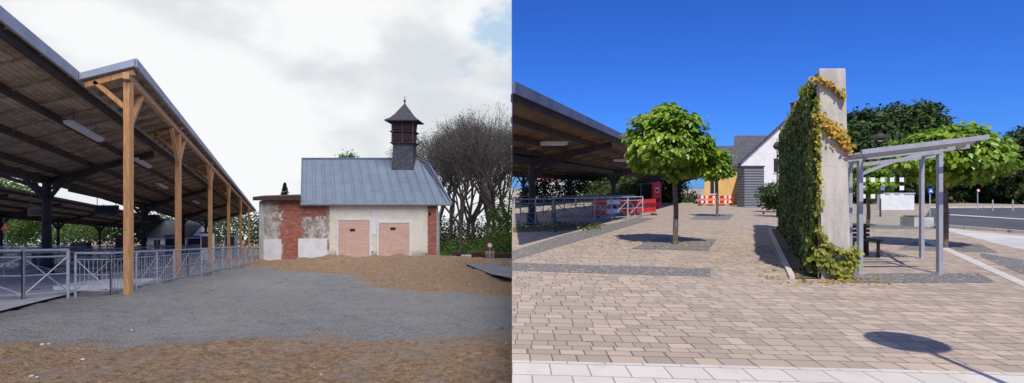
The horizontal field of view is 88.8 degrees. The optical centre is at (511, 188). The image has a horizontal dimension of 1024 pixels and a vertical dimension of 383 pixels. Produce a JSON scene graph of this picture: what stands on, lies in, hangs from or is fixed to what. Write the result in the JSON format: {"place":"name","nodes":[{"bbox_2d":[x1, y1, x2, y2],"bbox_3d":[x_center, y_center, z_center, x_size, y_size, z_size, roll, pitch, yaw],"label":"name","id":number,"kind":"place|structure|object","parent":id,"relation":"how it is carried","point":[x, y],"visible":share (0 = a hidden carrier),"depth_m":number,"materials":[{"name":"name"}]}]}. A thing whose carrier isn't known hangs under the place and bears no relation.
{"place":"outdoors","nodes":[
{"label":"outdoors","id":0,"kind":"place"},
{"bbox_2d":[224,233,238,255],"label":"information pillar","id":1,"kind":"structure","parent":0,"point":[233,239],"depth_m":55.00,"materials":[{"name":"metal"}]},
{"bbox_2d":[0,241,511,382],"bbox_3d":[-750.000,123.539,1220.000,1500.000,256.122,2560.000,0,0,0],"label":"gravel ground","id":2,"kind":"structure","parent":0,"point":[284,285],"depth_m":10.08,"materials":[{"name":"gravel"}]},
{"bbox_2d":[1,222,9,248],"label":"traffic sign","id":3,"kind":"object","parent":2,"relation":"on","point":[5,227],"visible":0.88,"depth_m":39.94,"materials":[{"name":"metal"}]},
{"bbox_2d":[0,177,53,248],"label":"spring tree","id":4,"kind":"object","parent":2,"relation":"on","point":[23,229],"visible":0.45,"depth_m":67.33,"materials":[{"name":"green plant"}]},
{"bbox_2d":[39,211,155,246],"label":"spring tree","id":5,"kind":"object","parent":2,"relation":"on","point":[65,231],"visible":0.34,"depth_m":92.69,"materials":[{"name":"green plant"}]},
{"bbox_2d":[0,5,255,310],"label":"platform","id":6,"kind":"structure","parent":2,"relation":"on","point":[127,110],"depth_m":20.57,"materials":[{"name":"wood"}]},
{"bbox_2d":[0,249,69,298],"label":"steel railing","id":7,"kind":"object","parent":6,"relation":"on","point":[23,257],"visible":0.84,"depth_m":14.13,"materials":[{"name":"metal"}]},
{"bbox_2d":[28,208,41,215],"bbox_3d":[-34.390,1.113,37.992,1.500,1.700,0.215,0,0,0],"label":"platform display sign","id":8,"kind":"object","parent":6,"relation":"attached to","point":[34,211],"visible":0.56,"depth_m":37.88,"materials":[{"name":"metal"}]},
{"bbox_2d":[31,253,52,264],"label":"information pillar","id":9,"kind":"structure","parent":6,"relation":"on","point":[34,261],"depth_m":30.00,"materials":[{"name":"metal"}]},
{"bbox_2d":[0,248,122,269],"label":"steel railing","id":10,"kind":"object","parent":6,"relation":"on","point":[70,258],"visible":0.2,"depth_m":26.60,"materials":[{"name":"metal"}]},
{"bbox_2d":[69,242,91,260],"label":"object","id":11,"kind":"structure","parent":6,"relation":"on","point":[81,244],"depth_m":40.00,"materials":[{"name":"metal"}]},
{"bbox_2d":[0,244,164,272],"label":"steel railing","id":12,"kind":"object","parent":6,"relation":"on","point":[30,260],"visible":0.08,"depth_m":29.98,"materials":[{"name":"metal"}]},
{"bbox_2d":[3,249,164,285],"bbox_3d":[-15.690,3.161,20.735,2.244,1.977,6.247,0,0,14],"label":"steel railing","id":13,"kind":"object","parent":6,"relation":"on","point":[57,269],"visible":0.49,"depth_m":18.78,"materials":[{"name":"metal"}]},
{"bbox_2d":[63,108,104,141],"bbox_3d":[-14.693,-2.214,18.000,0.260,0.937,3.196,0,0,-24],"label":"tube lamp","id":14,"kind":"object","parent":6,"relation":"hanging from","point":[78,127],"visible":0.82,"depth_m":17.54,"materials":[{"name":"white paint"}]},
{"bbox_2d":[0,186,170,256],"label":"platform canopy","id":15,"kind":"object","parent":6,"relation":"on","point":[15,203],"visible":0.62,"depth_m":54.16,"materials":[{"name":"wood"}]},
{"bbox_2d":[146,215,159,221],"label":"platform display sign","id":16,"kind":"object","parent":15,"relation":"hanging from","point":[152,218],"visible":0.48,"depth_m":44.90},
{"bbox_2d":[0,246,184,263],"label":"steel railing","id":17,"kind":"object","parent":6,"relation":"on","point":[107,255],"visible":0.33,"depth_m":36.45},
{"bbox_2d":[0,245,199,256],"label":"steel railing","id":18,"kind":"object","parent":6,"relation":"on","point":[196,251],"visible":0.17,"depth_m":48.24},
{"bbox_2d":[94,192,118,213],"bbox_3d":[-26.392,0.810,33.992,1.500,1.700,0.215,0,0,0],"label":"platform display sign","id":19,"kind":"object","parent":6,"relation":"hanging from","point":[106,209],"visible":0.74,"depth_m":33.90,"materials":[{"name":"metal"}]},
{"bbox_2d":[53,278,161,289],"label":"stair parapet","id":20,"kind":"structure","parent":6,"relation":"on","point":[93,284],"depth_m":17.11,"materials":[{"name":"concrete"}]},
{"bbox_2d":[114,235,122,262],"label":"information pillar","id":21,"kind":"structure","parent":6,"relation":"on","point":[118,241],"depth_m":36.00,"materials":[{"name":"red metal"}]},
{"bbox_2d":[134,157,151,167],"bbox_3d":[-18.395,-1.535,26.000,0.260,0.922,2.997,0,0,-24],"label":"tube lamp","id":22,"kind":"object","parent":6,"relation":"hanging from","point":[142,163],"visible":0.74,"depth_m":25.88,"materials":[{"name":"white paint"}]},
{"bbox_2d":[84,244,221,273],"bbox_3d":[-32.010,6.261,51.999,0.063,6.977,61.299,0,0,-24],"label":"steel railing","id":23,"kind":"object","parent":6,"relation":"on","point":[168,248],"visible":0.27,"depth_m":34.19,"materials":[{"name":"metal"}]},
{"bbox_2d":[155,183,167,188],"bbox_3d":[-24.120,-0.460,36.000,0.260,0.922,2.997,0,0,-24],"label":"tube lamp","id":24,"kind":"object","parent":6,"relation":"hanging from","point":[162,185],"visible":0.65,"depth_m":35.60,"materials":[{"name":"white paint"}]},
{"bbox_2d":[164,235,174,258],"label":"information pillar","id":25,"kind":"structure","parent":6,"relation":"on","point":[169,240],"depth_m":44.00,"materials":[{"name":"metal"}]},
{"bbox_2d":[185,236,199,254],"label":"information pillar","id":26,"kind":"structure","parent":6,"relation":"on","point":[192,240],"depth_m":59.98,"materials":[{"name":"metal"}]},
{"bbox_2d":[200,232,215,259],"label":"information pillar","id":27,"kind":"structure","parent":6,"relation":"on","point":[203,239],"depth_m":40.00,"materials":[{"name":"metal"}]},
{"bbox_2d":[3,204,258,249],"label":"distant trees","id":28,"kind":"object","parent":2,"relation":"on","point":[254,235],"visible":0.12,"depth_m":100.85,"materials":[{"name":"green plant"}]},
{"bbox_2d":[74,246,256,297],"bbox_3d":[-15.232,3.619,25.682,1.116,3.581,22.516,0,0,-16],"label":"steel railing","id":29,"kind":"object","parent":2,"relation":"on","point":[187,264],"visible":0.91,"depth_m":18.72,"materials":[{"name":"metal"}]},
{"bbox_2d":[148,225,212,249],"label":"walls","id":30,"kind":"structure","parent":2,"relation":"on","point":[162,240],"depth_m":86.00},
{"bbox_2d":[154,240,159,247],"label":"windows","id":31,"kind":"structure","parent":30,"relation":"attached to","point":[156,242],"depth_m":85.95,"materials":[{"name":"glass"}]},
{"bbox_2d":[147,220,217,237],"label":"roof","id":32,"kind":"structure","parent":30,"relation":"on","point":[161,228],"depth_m":87.55,"materials":[{"name":"tile"}]},
{"bbox_2d":[0,283,509,382],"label":"loose stones","id":33,"kind":"object","parent":2,"relation":"on","point":[142,377],"visible":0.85,"depth_m":7.19,"materials":[{"name":"gravel"}]},
{"bbox_2d":[280,183,288,194],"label":"conifer","id":34,"kind":"object","parent":2,"relation":"on","point":[284,191],"visible":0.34,"depth_m":69.81,"materials":[{"name":"green plant"}]},
{"bbox_2d":[335,149,359,157],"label":"green tree","id":35,"kind":"object","parent":2,"relation":"on","point":[346,156],"visible":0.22,"depth_m":69.93,"materials":[{"name":"green plant"}]},
{"bbox_2d":[253,98,452,260],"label":"old station outbuilding","id":36,"kind":"structure","parent":2,"relation":"on","point":[357,207],"depth_m":43.00,"materials":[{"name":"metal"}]},
{"bbox_2d":[259,203,430,260],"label":"door and wall panels","id":37,"kind":"structure","parent":36,"relation":"in","point":[353,235],"depth_m":42.97,"materials":[{"name":"paint"}]},
{"bbox_2d":[383,119,511,251],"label":"bare tree","id":38,"kind":"object","parent":2,"relation":"on","point":[462,204],"visible":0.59,"depth_m":60.00,"materials":[{"name":"brown plant"}]},
{"bbox_2d":[422,158,475,192],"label":"bare tree","id":39,"kind":"object","parent":2,"relation":"on","point":[442,173],"visible":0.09,"depth_m":65.09,"materials":[{"name":"brown plant"}]},
{"bbox_2d":[417,132,483,249],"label":"bare tree","id":40,"kind":"object","parent":2,"relation":"on","point":[442,210],"visible":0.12,"depth_m":71.75,"materials":[{"name":"brown plant"}]},
{"bbox_2d":[452,251,461,255],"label":"building material stack","id":41,"kind":"object","parent":2,"relation":"on","point":[456,253],"visible":0.5,"depth_m":42.04,"materials":[{"name":"brown wood"}]},
{"bbox_2d":[424,114,511,245],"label":"bare tree","id":42,"kind":"object","parent":2,"relation":"on","point":[473,222],"visible":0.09,"depth_m":79.00,"materials":[{"name":"brown plant"}]},
{"bbox_2d":[420,129,517,250],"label":"bare tree","id":43,"kind":"object","parent":2,"relation":"on","point":[470,219],"visible":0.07,"depth_m":73.57,"materials":[{"name":"brown plant"}]},
{"bbox_2d":[427,102,511,250],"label":"bare tree","id":44,"kind":"object","parent":2,"relation":"on","point":[488,195],"visible":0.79,"depth_m":58.93,"materials":[{"name":"brown plant"}]},
{"bbox_2d":[438,209,511,251],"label":"distant trees","id":45,"kind":"object","parent":2,"relation":"on","point":[445,230],"visible":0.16,"depth_m":95.81,"materials":[{"name":"green plant"}]},
{"bbox_2d":[438,160,511,239],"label":"bare tree","id":46,"kind":"object","parent":2,"relation":"on","point":[451,210],"visible":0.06,"depth_m":89.61,"materials":[{"name":"brown plant"}]},
{"bbox_2d":[471,251,485,257],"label":"building material stack","id":47,"kind":"object","parent":2,"relation":"on","point":[477,254],"visible":0.79,"depth_m":47.03,"materials":[{"name":"brown wood"}]},
{"bbox_2d":[439,192,519,255],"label":"green bushes","id":48,"kind":"object","parent":2,"relation":"on","point":[498,244],"visible":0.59,"depth_m":56.51,"materials":[{"name":"green plant"}]},
{"bbox_2d":[454,114,515,248],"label":"bare tree","id":49,"kind":"object","parent":2,"relation":"on","point":[499,181],"visible":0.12,"depth_m":68.17,"materials":[{"name":"brown plant"}]},
{"bbox_2d":[485,251,494,257],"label":"building material stack","id":50,"kind":"object","parent":2,"relation":"on","point":[492,254],"visible":0.81,"depth_m":47.53,"materials":[{"name":"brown wood"}]},
{"bbox_2d":[472,116,510,242],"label":"bare tree","id":51,"kind":"object","parent":2,"relation":"on","point":[496,174],"visible":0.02,"depth_m":92.05,"materials":[{"name":"brown plant"}]},
{"bbox_2d":[471,126,521,239],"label":"bare tree","id":52,"kind":"object","parent":2,"relation":"on","point":[505,181],"visible":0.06,"depth_m":83.67,"materials":[{"name":"brown plant"}]},
{"bbox_2d":[495,253,510,257],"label":"building material stack","id":53,"kind":"object","parent":2,"relation":"on","point":[502,255],"visible":0.91,"depth_m":48.01,"materials":[{"name":"brown brick"}]},
{"bbox_2d":[467,258,511,277],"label":"road","id":54,"kind":"structure","parent":0,"point":[505,271],"depth_m":27.98,"materials":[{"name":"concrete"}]},
{"bbox_2d":[487,242,492,258],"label":"traffic sign","id":55,"kind":"object","parent":54,"relation":"on","point":[489,245],"visible":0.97,"depth_m":43.94,"materials":[{"name":"metal"}]},
{"bbox_2d":[0,0,1023,241],"label":"sky","id":56,"kind":"structure","parent":0,"point":[267,86],"materials":[{"name":"blue"}]},
{"bbox_2d":[512,189,1023,372],"bbox_3d":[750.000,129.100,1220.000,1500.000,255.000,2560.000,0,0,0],"label":"paved square","id":57,"kind":"structure","parent":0,"point":[734,310],"depth_m":7.17,"materials":[{"name":"stone"}]},
{"bbox_2d":[536,180,563,196],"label":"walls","id":58,"kind":"structure","parent":57,"relation":"on","point":[554,184],"depth_m":100.00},
{"bbox_2d":[512,224,605,231],"bbox_3d":[2.075,1.590,21.578,6.090,0.001,1.951,0,0,-33],"label":"planting bed","id":59,"kind":"object","parent":57,"relation":"on","point":[539,229],"visible":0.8,"depth_m":20.97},
{"bbox_2d":[513,221,601,231],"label":"dry ground plants","id":60,"kind":"object","parent":59,"relation":"on","point":[545,227],"visible":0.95,"depth_m":20.75,"materials":[{"name":"green plant"}]},
{"bbox_2d":[520,195,635,215],"bbox_3d":[4.751,1.086,34.501,11.073,1.327,0.063,0,0,-39],"label":"steel railing","id":61,"kind":"object","parent":57,"relation":"on","point":[543,205],"visible":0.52,"depth_m":34.02,"materials":[{"name":"metal"}]},
{"bbox_2d":[514,196,642,225],"bbox_3d":[3.606,1.076,24.845,0.080,1.347,10.033,0,0,45],"label":"steel railing","id":62,"kind":"object","parent":57,"relation":"on","point":[566,211],"visible":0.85,"depth_m":24.13,"materials":[{"name":"metal"}]},
{"bbox_2d":[511,163,651,204],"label":"platform canopy","id":63,"kind":"object","parent":57,"relation":"on","point":[548,173],"visible":0.27,"depth_m":57.72,"materials":[{"name":"wood"}]},
{"bbox_2d":[512,218,653,259],"bbox_3d":[3.454,1.592,20.372,1.082,0.001,18.636,0,0,25],"label":"cobble band","id":64,"kind":"object","parent":57,"relation":"on","point":[551,243],"visible":1,"depth_m":16.77,"materials":[{"name":"stone"}]},
{"bbox_2d":[552,196,634,222],"bbox_3d":[4.019,1.076,27.712,1.567,1.347,10.103,0,0,33],"label":"steel railing","id":65,"kind":"object","parent":57,"relation":"on","point":[597,207],"visible":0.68,"depth_m":27.89,"materials":[{"name":"metal"}]},
{"bbox_2d":[511,81,699,224],"bbox_3d":[14.428,-0.410,54.996,7.121,4.220,89.999,0,0,23],"label":"platform canopy","id":66,"kind":"object","parent":57,"relation":"on","point":[591,146],"visible":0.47,"depth_m":21.31,"materials":[{"name":"wood"}]},
{"bbox_2d":[540,138,567,145],"bbox_3d":[1.520,-1.880,20.000,1.200,0.440,0.160,0,0,0],"label":"tube lamp","id":67,"kind":"object","parent":66,"relation":"hanging from","point":[553,143],"visible":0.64,"depth_m":19.92,"materials":[{"name":"white paint"}]},
{"bbox_2d":[613,157,626,161],"bbox_3d":[6.632,-1.880,32.000,1.200,0.440,0.160,0,0,0],"label":"tube lamp","id":68,"kind":"object","parent":66,"relation":"hanging from","point":[619,160],"visible":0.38,"depth_m":31.92,"materials":[{"name":"white paint"}]},
{"bbox_2d":[513,175,700,202],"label":"green bushes","id":69,"kind":"object","parent":57,"relation":"on","point":[624,186],"visible":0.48,"depth_m":61.73,"materials":[{"name":"green plant"}]},
{"bbox_2d":[512,263,710,276],"bbox_3d":[1.895,1.596,10.371,4.077,0.001,1.079,0,0,11],"label":"cobble band","id":70,"kind":"object","parent":57,"relation":"on","point":[640,270],"visible":1,"depth_m":10.34,"materials":[{"name":"stone"}]},
{"bbox_2d":[592,199,632,217],"bbox_3d":[5.700,1.105,29.400,3.204,0.990,0.630,0,0,-35],"label":"site barrier","id":71,"kind":"object","parent":57,"relation":"on","point":[618,202],"visible":0.84,"depth_m":29.34,"materials":[{"name":"red paint"}]},
{"bbox_2d":[641,184,650,198],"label":"notice board","id":72,"kind":"object","parent":57,"relation":"on","point":[645,191],"visible":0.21,"depth_m":44.00,"materials":[{"name":"metal"}]},
{"bbox_2d":[636,199,656,216],"bbox_3d":[8.050,1.105,31.200,0.586,0.990,2.356,0,0,43],"label":"site barrier","id":73,"kind":"object","parent":57,"relation":"on","point":[651,209],"visible":0.89,"depth_m":31.22,"materials":[{"name":"red paint"}]},
{"bbox_2d":[651,183,660,207],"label":"ticket machine","id":74,"kind":"object","parent":57,"relation":"on","point":[656,191],"visible":0.9,"depth_m":43.00,"materials":[{"name":"red paint"}]},
{"bbox_2d":[631,237,716,250],"bbox_3d":[4.845,1.592,15.268,1.896,0.001,3.878,0,0,25],"label":"tree pit","id":75,"kind":"object","parent":57,"relation":"on","point":[692,243],"visible":1,"depth_m":14.96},
{"bbox_2d":[620,101,727,243],"bbox_3d":[4.596,-0.452,15.034,2.743,4.208,2.804,0,0,0],"label":"catalpa tree","id":76,"kind":"object","parent":75,"relation":"on","point":[673,142],"visible":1,"depth_m":14.39,"materials":[{"name":"green plant"}]},
{"bbox_2d":[698,196,710,205],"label":"site barrier","id":77,"kind":"object","parent":57,"relation":"on","point":[704,201],"visible":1,"depth_m":50.03,"materials":[{"name":"red paint"}]},
{"bbox_2d":[689,214,733,219],"bbox_3d":[11.571,1.596,30.044,2.054,0.001,7.072,0,0,25],"label":"tree pit","id":78,"kind":"object","parent":57,"relation":"on","point":[712,217],"visible":1,"depth_m":29.14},
{"bbox_2d":[698,150,739,216],"bbox_3d":[11.681,-0.362,30.036,2.024,4.029,2.104,0,0,-32],"label":"catalpa tree","id":79,"kind":"object","parent":78,"relation":"on","point":[726,170],"visible":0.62,"depth_m":29.55,"materials":[{"name":"green plant"}]},
{"bbox_2d":[710,196,722,205],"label":"site barrier","id":80,"kind":"object","parent":57,"relation":"on","point":[714,201],"visible":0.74,"depth_m":50.21,"materials":[{"name":"red paint"}]},
{"bbox_2d":[705,167,736,203],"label":"walls","id":81,"kind":"structure","parent":57,"relation":"on","point":[727,187],"depth_m":54.00,"materials":[{"name":"yellow paint"}]},
{"bbox_2d":[710,181,715,194],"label":"windows","id":82,"kind":"structure","parent":81,"relation":"attached to","point":[713,188],"depth_m":53.95,"materials":[{"name":"glass"}]},
{"bbox_2d":[716,146,752,166],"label":"roof","id":83,"kind":"structure","parent":81,"relation":"on","point":[740,152],"depth_m":56.03,"materials":[{"name":"tile"}]},
{"bbox_2d":[722,196,734,205],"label":"site barrier","id":84,"kind":"object","parent":57,"relation":"on","point":[727,201],"visible":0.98,"depth_m":50.42,"materials":[{"name":"red paint"}]},
{"bbox_2d":[589,237,908,285],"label":"fallen leaves","id":85,"kind":"object","parent":57,"relation":"on","point":[828,281],"visible":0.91,"depth_m":9.37,"materials":[{"name":"brown plant"}]},
{"bbox_2d":[736,166,764,206],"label":"clad shed","id":86,"kind":"structure","parent":57,"relation":"on","point":[750,180],"depth_m":45.00,"materials":[{"name":"metal"}]},
{"bbox_2d":[734,135,767,148],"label":"grey roofed house","id":87,"kind":"structure","parent":57,"relation":"on","point":[754,141],"depth_m":62.73,"materials":[{"name":"tile"}]},
{"bbox_2d":[753,179,778,213],"bbox_3d":[16.518,0.515,32.963,2.430,2.371,9.510,0,0,25],"label":"bush","id":88,"kind":"object","parent":57,"relation":"on","point":[767,195],"visible":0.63,"depth_m":30.13,"materials":[{"name":"green plant"}]},
{"bbox_2d":[512,360,1023,382],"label":"slab strip","id":89,"kind":"object","parent":57,"relation":"on","point":[525,371],"visible":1,"depth_m":4.49,"materials":[{"name":"concrete"}]},
{"bbox_2d":[773,141,777,215],"bbox_3d":[15.225,-0.570,30.000,0.440,4.340,0.440,0,0,0],"label":"street lamp","id":90,"kind":"object","parent":57,"relation":"on","point":[775,146],"visible":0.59,"depth_m":29.97,"materials":[{"name":"metal"}]},
{"bbox_2d":[769,229,794,278],"bbox_3d":[7.436,1.570,14.660,0.091,0.060,11.896,0,0,25],"label":"bed edging","id":91,"kind":"object","parent":57,"relation":"on","point":[789,271],"visible":0.99,"depth_m":11.68,"materials":[{"name":"concrete"}]},
{"bbox_2d":[737,118,848,185],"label":"white gabled station","id":92,"kind":"object","parent":57,"relation":"on","point":[763,152],"visible":0.2,"depth_m":50.00,"materials":[{"name":"paint"}]},
{"bbox_2d":[773,159,778,172],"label":"windows","id":93,"kind":"structure","parent":92,"relation":"in","point":[775,160],"depth_m":49.95,"materials":[{"name":"glass"}]},
{"bbox_2d":[772,229,819,277],"bbox_3d":[7.830,1.580,14.920,0.409,0.001,12.614,0,0,25],"label":"planting bed","id":94,"kind":"object","parent":57,"relation":"on","point":[792,260],"visible":0.6,"depth_m":11.69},
{"bbox_2d":[776,74,864,279],"bbox_3d":[8.076,-0.307,14.847,0.960,3.987,12.682,0,0,23],"label":"vine","id":95,"kind":"object","parent":57,"relation":"on","point":[799,166],"depth_m":9.71,"materials":[{"name":"plant"}]},
{"bbox_2d":[811,69,849,278],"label":"concrete wall","id":96,"kind":"structure","parent":57,"relation":"on","point":[834,218],"depth_m":9.27,"materials":[{"name":"concrete"}]},
{"bbox_2d":[853,225,879,257],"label":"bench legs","id":97,"kind":"object","parent":57,"relation":"on","point":[866,248],"visible":0.19,"depth_m":12.50,"materials":[{"name":"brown wood"}]},
{"bbox_2d":[874,132,885,164],"bbox_3d":[21.150,-0.820,30.000,0.560,4.840,0.560,0,0,0],"label":"street lamp","id":98,"kind":"object","parent":57,"relation":"on","point":[880,137],"visible":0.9,"depth_m":29.87,"materials":[{"name":"metal"}]},
{"bbox_2d":[848,135,989,273],"bbox_3d":[7.854,0.330,10.594,2.480,2.540,4.232,0,0,21],"label":"bus shelter","id":99,"kind":"object","parent":57,"relation":"on","point":[885,208],"visible":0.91,"depth_m":11.98,"materials":[{"name":"grey paint"}]},
{"bbox_2d":[854,273,996,282],"bbox_3d":[7.339,1.596,9.406,3.034,0.001,1.034,0,0,0],"label":"cobble band","id":100,"kind":"object","parent":57,"relation":"on","point":[933,278],"visible":1,"depth_m":9.30,"materials":[{"name":"stone"}]},
{"bbox_2d":[847,98,1023,203],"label":"distant trees","id":101,"kind":"object","parent":57,"relation":"on","point":[865,127],"visible":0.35,"depth_m":59.69,"materials":[{"name":"green plant"}]},
{"bbox_2d":[899,242,998,252],"bbox_3d":[11.903,1.596,14.501,2.062,0.001,3.157,0,0,34],"label":"tree pit","id":102,"kind":"object","parent":57,"relation":"on","point":[968,247],"visible":0.6,"depth_m":14.23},
{"bbox_2d":[881,120,1023,247],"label":"catalpa tree","id":103,"kind":"object","parent":102,"relation":"on","point":[982,163],"visible":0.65,"depth_m":13.34,"materials":[{"name":"green plant"}]},
{"bbox_2d":[918,238,1023,286],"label":"kerb line","id":104,"kind":"object","parent":57,"relation":"on","point":[987,267],"visible":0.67,"depth_m":10.94,"materials":[{"name":"concrete"}]},
{"bbox_2d":[933,227,1023,249],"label":"bus lane surface","id":105,"kind":"object","parent":57,"relation":"on","point":[1015,241],"visible":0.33,"depth_m":17.15,"materials":[{"name":"concrete"}]},
{"bbox_2d":[980,253,1023,274],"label":"cobble band","id":106,"kind":"object","parent":57,"relation":"on","point":[1015,264],"visible":1,"depth_m":11.48,"materials":[{"name":"stone"}]},
{"label":"cobble band","id":107,"kind":"object","parent":57,"relation":"on","visible":0},
{"bbox_2d":[853,161,892,195],"bbox_3d":[15.319,0.225,22.482,2.264,2.856,2.227,0,0,37],"label":"catalpa tree","id":108,"kind":"object","parent":107,"relation":"on","point":[880,171],"visible":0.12,"depth_m":22.23,"materials":[{"name":"green plant"}]},
{"bbox_2d":[918,215,933,226],"bbox_3d":[17.352,1.375,22.400,0.825,0.450,0.800,0,0,0],"label":"planter","id":109,"kind":"object","parent":107,"relation":"on","point":[929,221],"visible":0.21,"depth_m":22.00,"materials":[{"name":"concrete"}]},
{"bbox_2d":[926,208,1023,229],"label":"road","id":110,"kind":"structure","parent":0,"point":[989,221],"depth_m":29.12,"materials":[{"name":"asphalt"}]},
{"bbox_2d":[928,188,932,215],"bbox_3d":[24.000,0.775,29.982,0.300,1.650,0.096,0,0,0],"label":"traffic sign","id":111,"kind":"object","parent":110,"relation":"on","point":[930,190],"visible":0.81,"depth_m":29.97,"materials":[{"name":"metal"}]},
{"bbox_2d":[927,206,1023,233],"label":"kerb","id":112,"kind":"structure","parent":110,"relation":"on","point":[988,229],"depth_m":20.70,"materials":[{"name":"concrete"}]},
{"bbox_2d":[950,214,1019,218],"bbox_3d":[27.059,1.590,29.944,0.739,0.001,5.419,0,0,0],"label":"road marking","id":113,"kind":"object","parent":110,"relation":"on","point":[986,216],"visible":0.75,"depth_m":30.09,"materials":[{"name":"white paint"}]}
]}

